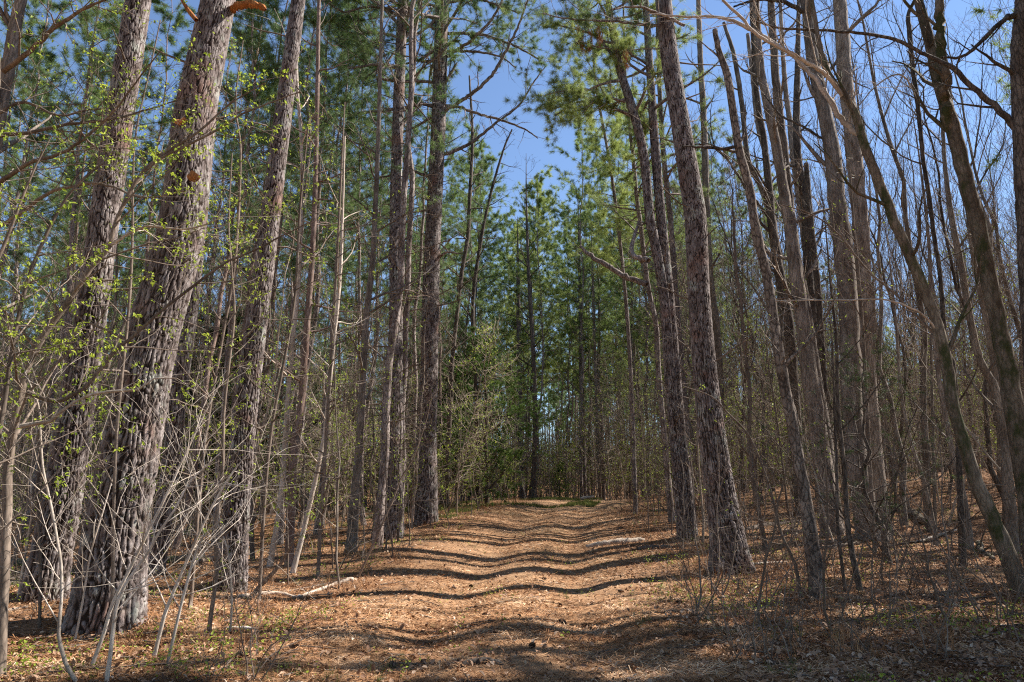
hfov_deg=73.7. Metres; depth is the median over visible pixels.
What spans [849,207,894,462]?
bare hardwood
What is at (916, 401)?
young tree
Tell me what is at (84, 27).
pine tree
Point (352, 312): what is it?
pine tree
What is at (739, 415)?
young tree
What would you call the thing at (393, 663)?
pine cone
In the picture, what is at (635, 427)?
young tree
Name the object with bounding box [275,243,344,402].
pine tree
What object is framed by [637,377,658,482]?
bare sapling
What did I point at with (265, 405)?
leafing sapling
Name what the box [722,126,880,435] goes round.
branched tree
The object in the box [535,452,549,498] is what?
leafing sapling
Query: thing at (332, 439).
bare sapling
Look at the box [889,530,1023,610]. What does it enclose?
bare shrub
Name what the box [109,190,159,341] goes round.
bare hardwood
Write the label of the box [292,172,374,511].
pine tree
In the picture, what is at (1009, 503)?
hardwood tree
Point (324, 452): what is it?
leafing sapling
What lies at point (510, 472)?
young tree
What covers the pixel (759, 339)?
bare hardwood
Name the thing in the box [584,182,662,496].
pine tree
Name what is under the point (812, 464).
bare sapling
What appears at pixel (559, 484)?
red cedar
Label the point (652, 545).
fallen log
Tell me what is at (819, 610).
bare shrub
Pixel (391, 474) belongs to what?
leafing sapling
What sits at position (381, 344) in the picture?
pine tree
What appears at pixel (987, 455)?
bare sapling
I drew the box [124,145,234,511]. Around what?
pine tree
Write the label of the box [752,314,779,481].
pine tree
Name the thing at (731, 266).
bare hardwood
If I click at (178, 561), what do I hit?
deadfall log
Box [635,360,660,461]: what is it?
young tree
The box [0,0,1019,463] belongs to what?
sky
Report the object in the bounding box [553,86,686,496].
pine tree
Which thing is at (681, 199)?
bare hardwood
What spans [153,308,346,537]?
red cedar
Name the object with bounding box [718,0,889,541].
hardwood tree
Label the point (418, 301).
pine tree
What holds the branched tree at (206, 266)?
on the ground at (306, 564)
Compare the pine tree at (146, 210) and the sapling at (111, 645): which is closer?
the sapling at (111, 645)
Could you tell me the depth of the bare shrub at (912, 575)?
9.92 m
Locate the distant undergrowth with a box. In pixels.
[0,394,996,512]
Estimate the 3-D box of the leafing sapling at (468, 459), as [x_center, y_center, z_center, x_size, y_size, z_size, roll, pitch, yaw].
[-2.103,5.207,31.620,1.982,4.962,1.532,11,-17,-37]
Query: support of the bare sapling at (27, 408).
on the ground at (306, 564)
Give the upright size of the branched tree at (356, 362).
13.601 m
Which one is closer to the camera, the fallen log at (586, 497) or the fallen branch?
the fallen branch
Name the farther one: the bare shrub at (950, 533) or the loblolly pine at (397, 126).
the loblolly pine at (397, 126)
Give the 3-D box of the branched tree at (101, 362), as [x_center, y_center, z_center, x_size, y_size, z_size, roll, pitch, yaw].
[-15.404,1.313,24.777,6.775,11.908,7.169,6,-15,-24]
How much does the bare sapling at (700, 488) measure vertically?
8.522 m
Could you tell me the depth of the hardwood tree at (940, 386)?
16.81 m
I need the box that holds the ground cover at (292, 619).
[1,476,1023,681]
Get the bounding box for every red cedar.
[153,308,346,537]
[341,391,453,510]
[368,318,565,507]
[406,349,522,503]
[546,462,577,497]
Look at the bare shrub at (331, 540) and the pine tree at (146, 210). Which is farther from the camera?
the pine tree at (146, 210)
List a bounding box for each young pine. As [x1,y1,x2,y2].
[266,0,367,566]
[557,13,654,514]
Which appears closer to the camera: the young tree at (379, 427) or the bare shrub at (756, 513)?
the bare shrub at (756, 513)
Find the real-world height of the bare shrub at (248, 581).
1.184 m
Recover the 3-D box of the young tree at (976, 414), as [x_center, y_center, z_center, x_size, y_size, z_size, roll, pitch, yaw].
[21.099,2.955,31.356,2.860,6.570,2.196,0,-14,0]
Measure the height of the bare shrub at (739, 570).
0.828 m
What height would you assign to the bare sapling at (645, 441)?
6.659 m
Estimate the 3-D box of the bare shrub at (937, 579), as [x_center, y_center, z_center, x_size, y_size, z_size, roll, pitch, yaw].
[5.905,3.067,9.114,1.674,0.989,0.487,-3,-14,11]
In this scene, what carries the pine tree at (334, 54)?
on the ground at (306, 564)
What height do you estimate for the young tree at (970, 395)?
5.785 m
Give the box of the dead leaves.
[0,467,1023,681]
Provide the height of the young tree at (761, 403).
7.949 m
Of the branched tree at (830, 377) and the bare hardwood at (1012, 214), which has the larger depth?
the branched tree at (830, 377)
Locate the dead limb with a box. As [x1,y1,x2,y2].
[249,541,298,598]
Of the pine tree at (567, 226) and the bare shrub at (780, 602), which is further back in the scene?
the pine tree at (567, 226)
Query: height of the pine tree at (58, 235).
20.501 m
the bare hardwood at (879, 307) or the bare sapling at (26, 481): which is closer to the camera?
the bare sapling at (26, 481)
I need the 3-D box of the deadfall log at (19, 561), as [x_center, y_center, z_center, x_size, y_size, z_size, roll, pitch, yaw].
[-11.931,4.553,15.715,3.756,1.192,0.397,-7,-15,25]
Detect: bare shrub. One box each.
[0,490,77,552]
[12,561,74,615]
[50,555,76,597]
[148,575,184,600]
[150,501,203,555]
[150,570,200,596]
[155,521,238,598]
[157,474,260,543]
[164,599,272,680]
[170,514,218,569]
[171,493,212,546]
[171,498,209,554]
[173,511,221,548]
[190,562,251,597]
[191,571,254,617]
[210,529,296,615]
[212,590,274,655]
[217,553,275,614]
[226,538,383,681]
[266,514,326,549]
[283,510,319,553]
[301,457,437,568]
[305,508,334,543]
[306,566,342,590]
[317,510,360,538]
[345,537,394,565]
[357,528,382,568]
[376,529,411,555]
[393,512,441,551]
[618,459,664,511]
[619,497,643,524]
[625,510,769,642]
[626,514,657,531]
[628,465,755,625]
[643,537,716,615]
[645,558,698,596]
[654,496,696,574]
[657,455,782,524]
[659,515,702,549]
[660,510,741,594]
[669,507,708,546]
[693,466,868,552]
[697,569,815,660]
[698,468,797,535]
[702,481,868,573]
[717,549,757,592]
[719,560,812,662]
[720,502,802,574]
[722,506,798,584]
[723,325,1016,570]
[725,556,847,643]
[730,452,831,526]
[731,445,774,493]
[732,525,789,573]
[733,467,788,515]
[736,484,769,520]
[737,478,867,604]
[738,531,782,581]
[740,456,974,596]
[740,497,823,559]
[750,507,846,617]
[760,469,820,565]
[763,554,841,618]
[765,515,870,570]
[766,447,949,555]
[771,551,869,643]
[774,518,837,581]
[778,485,897,581]
[778,538,838,576]
[783,486,1023,642]
[792,537,855,650]
[794,482,915,617]
[801,502,887,579]
[802,582,909,656]
[814,483,958,587]
[825,563,1014,657]
[839,508,930,590]
[841,464,950,554]
[843,487,933,583]
[845,531,979,602]
[850,557,924,627]
[851,493,939,545]
[856,494,1017,632]
[860,482,1005,625]
[869,474,991,569]
[871,516,926,567]
[885,531,1005,602]
[887,443,931,488]
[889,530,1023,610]
[890,432,940,490]
[899,533,1012,608]
[919,468,1023,613]
[926,567,972,611]
[939,496,1000,536]
[955,550,982,575]
[967,495,1023,592]
[976,557,1023,619]
[978,456,1001,504]
[980,534,1023,617]
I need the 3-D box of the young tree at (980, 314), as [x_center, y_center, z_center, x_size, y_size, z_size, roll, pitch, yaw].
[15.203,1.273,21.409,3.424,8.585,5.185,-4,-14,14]
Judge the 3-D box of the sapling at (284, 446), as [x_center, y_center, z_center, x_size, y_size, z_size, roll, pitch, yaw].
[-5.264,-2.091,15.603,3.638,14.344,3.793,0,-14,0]
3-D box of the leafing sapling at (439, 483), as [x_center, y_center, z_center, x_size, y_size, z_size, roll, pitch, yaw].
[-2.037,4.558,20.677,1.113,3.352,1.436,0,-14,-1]
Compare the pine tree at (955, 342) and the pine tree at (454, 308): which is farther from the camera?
the pine tree at (955, 342)
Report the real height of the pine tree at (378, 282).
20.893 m
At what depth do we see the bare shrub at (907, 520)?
15.73 m
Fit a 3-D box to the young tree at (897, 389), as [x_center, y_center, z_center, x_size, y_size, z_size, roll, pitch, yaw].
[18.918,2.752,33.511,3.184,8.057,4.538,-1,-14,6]
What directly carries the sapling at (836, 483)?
on the ground at (306, 564)
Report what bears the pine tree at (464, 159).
on the ground at (306, 564)
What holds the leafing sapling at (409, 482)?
on the ground at (306, 564)
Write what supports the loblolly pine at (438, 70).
on the ground at (306, 564)
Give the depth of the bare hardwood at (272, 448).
21.58 m
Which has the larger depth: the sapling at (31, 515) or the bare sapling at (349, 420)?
the bare sapling at (349, 420)
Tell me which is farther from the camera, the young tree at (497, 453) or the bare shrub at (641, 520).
the young tree at (497, 453)
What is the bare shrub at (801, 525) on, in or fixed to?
on the ground at (306, 564)
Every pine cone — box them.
[388,661,395,667]
[529,642,535,648]
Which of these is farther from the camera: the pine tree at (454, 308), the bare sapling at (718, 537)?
the pine tree at (454, 308)
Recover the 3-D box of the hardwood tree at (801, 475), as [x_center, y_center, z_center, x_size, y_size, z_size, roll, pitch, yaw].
[3.939,-1.096,10.648,3.292,10.365,2.200,0,-14,0]
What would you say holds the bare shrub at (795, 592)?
on the ground at (306, 564)
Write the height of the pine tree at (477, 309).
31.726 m
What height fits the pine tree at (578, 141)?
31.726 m
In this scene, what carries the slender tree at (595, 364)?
on the ground at (306, 564)
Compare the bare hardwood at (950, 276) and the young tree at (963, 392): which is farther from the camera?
the bare hardwood at (950, 276)
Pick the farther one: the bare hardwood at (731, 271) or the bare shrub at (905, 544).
the bare hardwood at (731, 271)
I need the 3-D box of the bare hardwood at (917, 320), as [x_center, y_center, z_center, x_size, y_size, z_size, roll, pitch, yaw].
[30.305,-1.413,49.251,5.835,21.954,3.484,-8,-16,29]
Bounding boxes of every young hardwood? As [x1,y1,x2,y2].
[0,0,267,309]
[294,0,461,552]
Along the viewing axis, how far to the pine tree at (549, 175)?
56.50 m
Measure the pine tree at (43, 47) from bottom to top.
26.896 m
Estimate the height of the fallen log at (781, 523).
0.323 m
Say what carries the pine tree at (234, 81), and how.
on the ground at (306, 564)
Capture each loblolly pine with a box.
[17,0,150,602]
[47,9,258,576]
[61,0,266,635]
[212,0,314,592]
[265,0,490,539]
[305,0,565,525]
[499,0,696,539]
[535,0,772,575]
[549,0,735,536]
[569,10,720,521]
[609,0,727,515]
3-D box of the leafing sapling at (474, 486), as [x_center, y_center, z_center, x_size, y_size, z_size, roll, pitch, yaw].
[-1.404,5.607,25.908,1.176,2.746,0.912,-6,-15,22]
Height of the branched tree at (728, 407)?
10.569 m
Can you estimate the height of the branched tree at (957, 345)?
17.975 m
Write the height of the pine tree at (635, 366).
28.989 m
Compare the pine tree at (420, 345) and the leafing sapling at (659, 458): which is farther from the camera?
the pine tree at (420, 345)
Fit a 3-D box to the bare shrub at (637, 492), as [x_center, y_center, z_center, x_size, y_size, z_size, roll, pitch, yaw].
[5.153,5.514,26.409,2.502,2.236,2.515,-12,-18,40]
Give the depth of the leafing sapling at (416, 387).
24.47 m
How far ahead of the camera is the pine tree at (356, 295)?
38.70 m
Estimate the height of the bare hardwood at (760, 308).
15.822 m
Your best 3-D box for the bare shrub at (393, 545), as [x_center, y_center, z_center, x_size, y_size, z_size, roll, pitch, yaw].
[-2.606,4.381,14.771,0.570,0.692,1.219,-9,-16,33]
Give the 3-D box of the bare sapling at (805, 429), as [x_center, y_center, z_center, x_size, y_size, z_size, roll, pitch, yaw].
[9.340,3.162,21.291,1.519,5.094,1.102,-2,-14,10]
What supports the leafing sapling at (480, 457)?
on the ground at (306, 564)
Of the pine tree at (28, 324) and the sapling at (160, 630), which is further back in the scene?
the pine tree at (28, 324)
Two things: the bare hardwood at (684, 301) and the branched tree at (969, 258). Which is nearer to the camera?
the branched tree at (969, 258)
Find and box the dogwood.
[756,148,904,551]
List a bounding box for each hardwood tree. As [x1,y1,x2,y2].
[608,0,1023,593]
[656,0,727,420]
[656,25,863,600]
[692,2,815,517]
[716,33,794,502]
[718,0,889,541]
[718,21,798,513]
[720,0,831,507]
[733,1,850,536]
[739,3,869,497]
[742,0,844,530]
[751,0,1023,387]
[804,162,828,410]
[818,0,1023,568]
[819,53,1016,549]
[832,0,893,533]
[840,1,1014,566]
[893,24,1021,554]
[936,77,1015,497]
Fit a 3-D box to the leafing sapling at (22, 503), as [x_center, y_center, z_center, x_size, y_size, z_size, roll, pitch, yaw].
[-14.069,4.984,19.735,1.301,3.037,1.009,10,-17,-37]
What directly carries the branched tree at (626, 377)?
on the ground at (306, 564)
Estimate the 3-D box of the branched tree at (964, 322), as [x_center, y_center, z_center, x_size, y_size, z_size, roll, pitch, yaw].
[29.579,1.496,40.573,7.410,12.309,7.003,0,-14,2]
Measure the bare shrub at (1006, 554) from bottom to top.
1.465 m
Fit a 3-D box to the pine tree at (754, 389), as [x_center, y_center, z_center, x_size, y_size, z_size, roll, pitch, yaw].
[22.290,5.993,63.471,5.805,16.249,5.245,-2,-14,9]
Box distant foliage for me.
[0,311,1023,505]
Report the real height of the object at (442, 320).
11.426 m
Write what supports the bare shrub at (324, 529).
on the ground at (306, 564)
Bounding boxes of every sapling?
[0,40,126,586]
[0,72,254,530]
[0,280,62,527]
[0,288,174,681]
[0,298,113,516]
[0,300,121,627]
[0,321,94,571]
[0,342,50,533]
[0,349,107,597]
[1,387,58,538]
[2,0,257,640]
[13,428,178,639]
[13,461,42,546]
[15,367,104,524]
[35,378,363,656]
[57,215,379,665]
[68,387,344,662]
[74,1,335,608]
[77,301,134,531]
[78,371,109,546]
[90,369,364,681]
[136,442,276,632]
[151,437,164,518]
[154,353,234,544]
[156,373,235,514]
[157,343,198,521]
[158,204,363,519]
[161,70,420,601]
[170,153,316,631]
[171,375,235,528]
[176,418,227,511]
[180,345,224,539]
[196,365,320,583]
[219,247,330,468]
[226,420,287,535]
[239,0,366,566]
[249,157,304,558]
[258,405,278,524]
[267,221,388,588]
[271,102,435,575]
[285,368,344,543]
[287,352,372,505]
[290,125,379,573]
[296,437,337,549]
[296,468,321,526]
[299,381,322,497]
[313,273,386,522]
[316,339,399,513]
[317,306,378,509]
[333,411,379,557]
[340,310,430,547]
[344,342,423,557]
[357,342,468,578]
[362,366,410,538]
[370,273,439,541]
[387,439,424,544]
[397,353,438,545]
[404,409,417,492]
[404,442,429,527]
[405,433,416,520]
[406,376,417,502]
[406,390,442,526]
[407,333,464,456]
[427,438,461,530]
[437,451,462,508]
[438,459,457,508]
[443,381,488,505]
[447,380,494,510]
[450,404,475,503]
[451,369,488,512]
[453,415,482,515]
[456,403,479,502]
[461,389,495,502]
[463,458,488,513]
[465,397,499,508]
[471,451,490,508]
[472,393,529,485]
[473,451,496,504]
[491,422,512,501]
[495,397,512,499]
[495,455,514,506]
[502,396,526,500]
[511,416,531,496]
[526,410,557,499]
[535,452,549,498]
[538,415,554,486]
[539,399,561,495]
[541,446,560,495]
[556,434,582,497]
[558,359,584,496]
[561,387,617,500]
[568,401,595,495]
[578,443,593,495]
[580,325,605,497]
[581,387,622,497]
[588,409,622,495]
[604,356,637,468]
[616,438,629,498]
[618,347,665,532]
[618,392,661,516]
[625,344,668,511]
[629,335,693,482]
[629,405,655,478]
[632,346,670,510]
[632,459,655,506]
[636,387,669,512]
[636,420,673,495]
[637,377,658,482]
[637,412,661,495]
[639,224,746,547]
[639,443,657,505]
[642,385,662,496]
[642,478,655,525]
[643,345,687,531]
[657,404,702,548]
[666,412,715,608]
[667,445,708,528]
[683,355,743,527]
[683,379,800,593]
[685,396,736,530]
[693,413,738,589]
[706,384,770,517]
[709,429,767,595]
[716,186,767,548]
[724,318,843,624]
[726,344,746,487]
[729,451,749,498]
[731,356,769,492]
[734,374,765,530]
[738,381,788,522]
[744,408,769,510]
[754,324,793,502]
[763,322,843,548]
[775,402,840,567]
[776,338,886,629]
[781,266,846,591]
[785,385,841,541]
[793,371,812,489]
[794,373,850,494]
[803,157,912,591]
[825,434,910,618]
[847,393,966,627]
[853,385,930,584]
[854,409,977,603]
[862,423,897,578]
[876,307,941,498]
[876,354,919,486]
[877,229,939,545]
[877,296,1015,496]
[884,304,945,465]
[885,380,972,570]
[903,240,969,533]
[904,376,968,602]
[905,362,991,485]
[936,270,1022,525]
[936,419,971,517]
[939,424,966,509]
[961,386,997,509]
[962,355,996,468]
[978,254,1022,437]
[1000,272,1020,344]
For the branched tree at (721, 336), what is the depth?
31.50 m
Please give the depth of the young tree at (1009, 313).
18.74 m
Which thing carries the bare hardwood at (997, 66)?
on the ground at (306, 564)
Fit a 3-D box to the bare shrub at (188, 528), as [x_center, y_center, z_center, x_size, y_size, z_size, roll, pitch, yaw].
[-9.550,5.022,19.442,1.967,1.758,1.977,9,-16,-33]
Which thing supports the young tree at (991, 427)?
on the ground at (306, 564)
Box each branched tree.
[0,172,123,426]
[0,196,117,505]
[0,291,109,505]
[0,327,60,498]
[0,367,61,510]
[5,252,145,530]
[43,337,117,513]
[104,118,285,536]
[105,286,195,440]
[176,154,319,530]
[183,237,264,518]
[184,171,379,467]
[194,216,299,439]
[239,155,411,476]
[307,276,445,512]
[307,361,349,498]
[336,245,451,463]
[572,255,724,454]
[576,117,788,507]
[591,259,757,500]
[593,258,694,437]
[628,220,825,443]
[632,82,800,503]
[639,222,739,456]
[647,345,730,457]
[687,270,776,453]
[687,293,833,490]
[691,351,768,459]
[695,222,778,486]
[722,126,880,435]
[722,295,760,478]
[722,348,786,490]
[725,180,837,463]
[725,216,826,440]
[746,284,796,479]
[798,310,916,492]
[799,306,840,469]
[821,278,939,425]
[825,123,964,481]
[825,275,962,438]
[826,269,919,456]
[837,268,983,471]
[877,307,959,464]
[878,225,1019,443]
[878,242,963,470]
[878,269,979,441]
[884,227,1019,411]
[887,234,966,462]
[890,179,1019,422]
[917,260,984,429]
[932,159,1017,400]
[932,182,1018,364]
[937,221,1019,363]
[947,284,1016,373]
[954,324,1018,471]
[962,293,1023,426]
[975,235,1019,359]
[983,102,1016,293]
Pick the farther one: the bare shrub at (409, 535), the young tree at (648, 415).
the young tree at (648, 415)
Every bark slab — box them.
[226,626,258,630]
[460,657,503,667]
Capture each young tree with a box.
[0,15,365,676]
[0,362,43,488]
[0,377,61,536]
[0,385,59,520]
[0,457,39,516]
[1,388,57,497]
[12,370,53,516]
[16,431,102,514]
[87,359,114,499]
[89,308,162,484]
[180,236,355,543]
[182,365,232,534]
[183,288,241,530]
[231,359,318,529]
[263,344,332,494]
[268,296,339,482]
[268,325,335,490]
[270,343,339,474]
[278,355,375,521]
[279,354,343,503]
[296,375,341,489]
[297,392,369,527]
[297,426,335,515]
[298,397,349,515]
[311,391,346,514]
[312,296,378,522]
[313,412,377,529]
[330,373,379,519]
[331,421,378,491]
[332,381,350,490]
[343,416,380,500]
[345,252,476,527]
[348,401,379,510]
[365,354,381,492]
[365,392,379,486]
[366,328,419,474]
[366,329,409,473]
[405,407,457,488]
[437,332,480,472]
[437,417,470,505]
[438,317,524,509]
[438,367,453,482]
[439,317,519,513]
[454,369,514,492]
[465,388,531,499]
[469,343,540,498]
[472,383,515,487]
[481,406,521,495]
[482,375,547,490]
[482,409,523,499]
[490,406,527,497]
[490,410,543,497]
[491,432,530,497]
[502,450,525,493]
[513,427,532,498]
[514,444,547,492]
[520,410,564,496]
[525,343,587,495]
[527,411,580,495]
[537,436,562,493]
[539,423,576,492]
[540,396,594,498]
[553,384,619,497]
[559,454,579,496]
[561,391,616,495]
[564,345,628,500]
[564,432,591,491]
[567,425,594,496]
[569,399,604,495]
[570,357,616,495]
[584,396,623,494]
[585,316,647,498]
[585,347,638,479]
[590,359,627,495]
[590,416,628,495]
[590,431,625,499]
[591,372,627,494]
[592,402,637,493]
[592,408,653,500]
[599,322,658,496]
[609,382,660,495]
[609,428,648,486]
[612,362,657,498]
[617,369,664,481]
[628,431,653,494]
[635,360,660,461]
[642,370,691,475]
[670,318,696,456]
[694,373,788,514]
[710,265,861,502]
[714,240,904,528]
[719,293,808,497]
[725,330,800,489]
[732,355,778,479]
[732,408,765,487]
[732,428,758,486]
[736,374,812,510]
[744,374,808,486]
[751,380,789,489]
[753,356,808,472]
[802,312,841,473]
[828,327,841,472]
[836,286,987,530]
[875,267,965,503]
[878,352,927,469]
[882,324,921,457]
[888,335,944,487]
[895,299,996,476]
[899,245,982,488]
[915,347,978,442]
[919,374,952,470]
[927,351,996,450]
[935,283,991,468]
[937,244,1023,469]
[948,325,980,462]
[952,337,996,450]
[952,337,1023,444]
[956,347,981,475]
[958,256,1019,415]
[962,384,996,471]
[967,260,1023,479]
[972,354,1019,459]
[973,280,1023,478]
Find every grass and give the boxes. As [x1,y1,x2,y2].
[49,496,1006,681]
[103,495,994,657]
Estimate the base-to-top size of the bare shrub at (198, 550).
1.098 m
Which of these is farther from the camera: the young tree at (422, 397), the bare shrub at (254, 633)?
the young tree at (422, 397)
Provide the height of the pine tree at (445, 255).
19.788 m
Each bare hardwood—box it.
[0,178,78,397]
[0,232,58,390]
[0,319,53,423]
[46,195,132,358]
[76,231,128,508]
[81,74,156,422]
[100,226,222,401]
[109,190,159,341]
[140,110,226,535]
[181,174,246,491]
[189,262,228,514]
[207,117,314,522]
[272,273,329,391]
[281,123,380,528]
[302,198,433,521]
[305,272,352,462]
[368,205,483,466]
[372,314,408,510]
[596,101,728,319]
[614,154,739,372]
[621,215,717,481]
[624,186,679,462]
[626,147,682,341]
[665,125,718,493]
[674,94,823,491]
[677,232,766,371]
[680,89,791,484]
[709,134,782,491]
[710,153,778,487]
[711,195,824,491]
[713,228,783,377]
[714,151,793,480]
[715,252,786,488]
[715,263,766,486]
[716,182,774,483]
[718,210,759,470]
[718,251,739,487]
[723,296,763,479]
[729,56,822,278]
[732,80,841,484]
[752,156,827,479]
[752,194,845,437]
[755,171,874,349]
[763,206,787,324]
[765,43,873,262]
[785,0,1012,482]
[788,26,876,274]
[795,219,839,372]
[797,77,1007,517]
[799,0,921,524]
[804,8,897,491]
[808,89,938,477]
[810,85,902,479]
[813,88,887,291]
[813,174,836,395]
[813,186,845,312]
[815,0,973,532]
[815,96,911,474]
[820,121,963,493]
[820,212,940,470]
[823,136,924,462]
[847,176,898,458]
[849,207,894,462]
[853,0,1003,524]
[870,171,941,421]
[871,158,936,437]
[872,167,919,352]
[872,233,953,422]
[874,79,966,474]
[875,186,944,427]
[875,204,954,470]
[875,275,920,450]
[881,211,943,471]
[884,182,940,468]
[892,0,1023,397]
[895,161,1016,441]
[896,134,982,467]
[904,118,989,453]
[904,165,1018,312]
[909,125,1017,465]
[910,211,968,352]
[916,108,1019,305]
[916,165,982,380]
[916,202,1002,447]
[926,146,976,328]
[931,86,1015,355]
[943,7,1016,250]
[948,248,995,461]
[954,147,1020,358]
[955,0,1016,240]
[968,58,1012,181]
[975,175,1018,329]
[977,112,1015,222]
[985,188,1016,316]
[986,0,1012,148]
[986,69,1016,247]
[987,55,1016,260]
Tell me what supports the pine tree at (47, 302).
on the ground at (306, 564)
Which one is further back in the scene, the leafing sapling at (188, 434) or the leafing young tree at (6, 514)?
the leafing sapling at (188, 434)
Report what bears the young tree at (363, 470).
on the ground at (306, 564)
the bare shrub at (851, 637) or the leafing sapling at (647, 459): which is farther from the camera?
the leafing sapling at (647, 459)
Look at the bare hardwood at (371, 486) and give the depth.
21.77 m
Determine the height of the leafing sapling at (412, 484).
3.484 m
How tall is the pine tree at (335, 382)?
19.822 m
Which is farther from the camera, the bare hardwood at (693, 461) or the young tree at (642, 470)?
the young tree at (642, 470)
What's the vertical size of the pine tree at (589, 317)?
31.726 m
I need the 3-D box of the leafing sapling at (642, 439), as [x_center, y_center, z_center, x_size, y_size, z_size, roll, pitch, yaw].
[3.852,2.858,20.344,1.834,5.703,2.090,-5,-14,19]
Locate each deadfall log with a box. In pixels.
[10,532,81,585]
[11,558,27,566]
[73,553,204,568]
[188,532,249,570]
[620,482,700,511]
[793,522,859,548]
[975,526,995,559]
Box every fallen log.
[8,606,27,610]
[580,495,594,499]
[586,537,644,547]
[637,544,669,549]
[744,520,800,529]
[888,502,924,525]
[916,529,956,540]
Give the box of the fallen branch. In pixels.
[240,581,335,597]
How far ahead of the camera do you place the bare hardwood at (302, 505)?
25.20 m
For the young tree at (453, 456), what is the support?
on the ground at (306, 564)
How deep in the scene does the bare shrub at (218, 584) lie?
10.23 m
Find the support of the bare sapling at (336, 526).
on the ground at (306, 564)
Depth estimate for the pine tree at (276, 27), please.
26.47 m
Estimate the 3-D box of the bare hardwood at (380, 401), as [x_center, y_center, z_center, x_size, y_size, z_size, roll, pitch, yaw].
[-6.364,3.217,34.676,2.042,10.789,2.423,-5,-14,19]
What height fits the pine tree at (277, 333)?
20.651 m
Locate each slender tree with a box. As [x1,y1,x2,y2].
[378,59,506,506]
[441,125,526,503]
[491,195,581,498]
[497,155,554,498]
[551,190,616,495]
[565,215,619,497]
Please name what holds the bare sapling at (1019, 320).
on the ground at (306, 564)
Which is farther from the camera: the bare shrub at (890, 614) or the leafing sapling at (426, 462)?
the leafing sapling at (426, 462)
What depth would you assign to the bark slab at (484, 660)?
6.24 m
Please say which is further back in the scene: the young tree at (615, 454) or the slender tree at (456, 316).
the young tree at (615, 454)
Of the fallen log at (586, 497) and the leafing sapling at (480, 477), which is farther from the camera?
the fallen log at (586, 497)
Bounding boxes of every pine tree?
[0,0,98,424]
[0,0,107,484]
[0,0,157,485]
[0,0,171,546]
[0,33,90,403]
[0,59,120,417]
[0,193,113,513]
[0,213,50,357]
[0,241,34,455]
[0,296,42,470]
[1,134,138,506]
[1,196,122,500]
[2,0,154,480]
[2,96,146,524]
[3,283,62,503]
[8,96,164,528]
[9,51,137,520]
[9,90,141,456]
[11,246,66,482]
[11,291,37,392]
[12,235,66,412]
[17,91,158,461]
[42,160,157,437]
[64,218,146,484]
[94,0,196,476]
[99,180,163,446]
[104,230,135,406]
[108,203,158,382]
[109,160,165,383]
[112,160,220,515]
[119,104,223,308]
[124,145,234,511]
[147,0,363,544]
[155,0,355,549]
[183,200,219,440]
[185,0,326,471]
[185,25,290,522]
[186,112,303,448]
[201,138,260,517]
[202,9,356,471]
[202,191,300,427]
[212,0,447,481]
[214,56,323,488]
[215,178,305,324]
[217,209,302,408]
[218,0,409,544]
[229,0,393,523]
[232,1,453,534]
[239,143,349,514]
[242,136,354,517]
[263,304,307,482]
[264,256,305,476]
[270,2,414,516]
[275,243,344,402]
[277,215,329,466]
[278,297,321,419]
[287,23,412,525]
[288,122,375,514]
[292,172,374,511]
[301,143,411,482]
[303,217,384,511]
[305,341,322,442]
[308,324,350,509]
[314,284,372,418]
[321,316,377,433]
[322,190,388,510]
[322,267,382,472]
[324,0,533,533]
[327,0,484,546]
[338,61,459,467]
[340,347,377,448]
[343,202,419,477]
[344,67,487,467]
[345,7,499,518]
[346,164,471,506]
[351,180,440,507]
[361,185,419,372]
[367,275,403,471]
[372,215,469,389]
[373,216,448,407]
[376,241,450,500]
[383,212,462,409]
[383,243,478,502]
[385,259,423,388]
[387,205,467,399]
[405,121,474,498]
[410,307,443,392]
[411,229,469,375]
[420,138,551,498]
[421,122,549,500]
[423,146,544,501]
[438,324,473,495]
[443,190,541,500]
[444,233,509,434]
[460,205,551,498]
[475,171,609,497]
[475,243,541,439]
[484,165,576,496]
[486,190,567,483]
[486,226,578,445]
[488,228,545,452]
[514,238,607,493]
[516,220,626,497]
[520,111,646,496]
[524,203,617,496]
[543,266,597,481]
[544,133,643,499]
[546,212,640,495]
[549,203,638,494]
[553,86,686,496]
[554,242,612,440]
[563,118,683,498]
[566,279,651,488]
[567,226,642,475]
[568,199,644,495]
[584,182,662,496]
[584,223,649,498]
[585,181,686,497]
[586,260,662,437]
[591,143,686,493]
[602,238,655,437]
[609,191,688,477]
[609,207,687,377]
[615,209,735,480]
[622,173,694,428]
[641,129,758,415]
[648,123,774,456]
[661,220,736,385]
[673,151,774,411]
[675,197,758,363]
[681,130,785,488]
[715,172,830,453]
[735,332,782,427]
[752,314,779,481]
[798,258,838,400]
[884,325,912,474]
[890,323,928,466]
[927,287,976,438]
[946,302,981,406]
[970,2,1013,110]
[976,138,1009,180]
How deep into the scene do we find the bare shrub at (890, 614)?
7.88 m
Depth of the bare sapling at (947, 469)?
22.32 m
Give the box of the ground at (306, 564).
[0,463,1023,681]
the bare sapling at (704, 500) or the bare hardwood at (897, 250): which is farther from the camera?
the bare hardwood at (897, 250)
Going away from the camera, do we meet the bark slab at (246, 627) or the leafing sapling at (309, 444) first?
the bark slab at (246, 627)
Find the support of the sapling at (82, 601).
on the ground at (306, 564)
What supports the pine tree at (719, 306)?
on the ground at (306, 564)

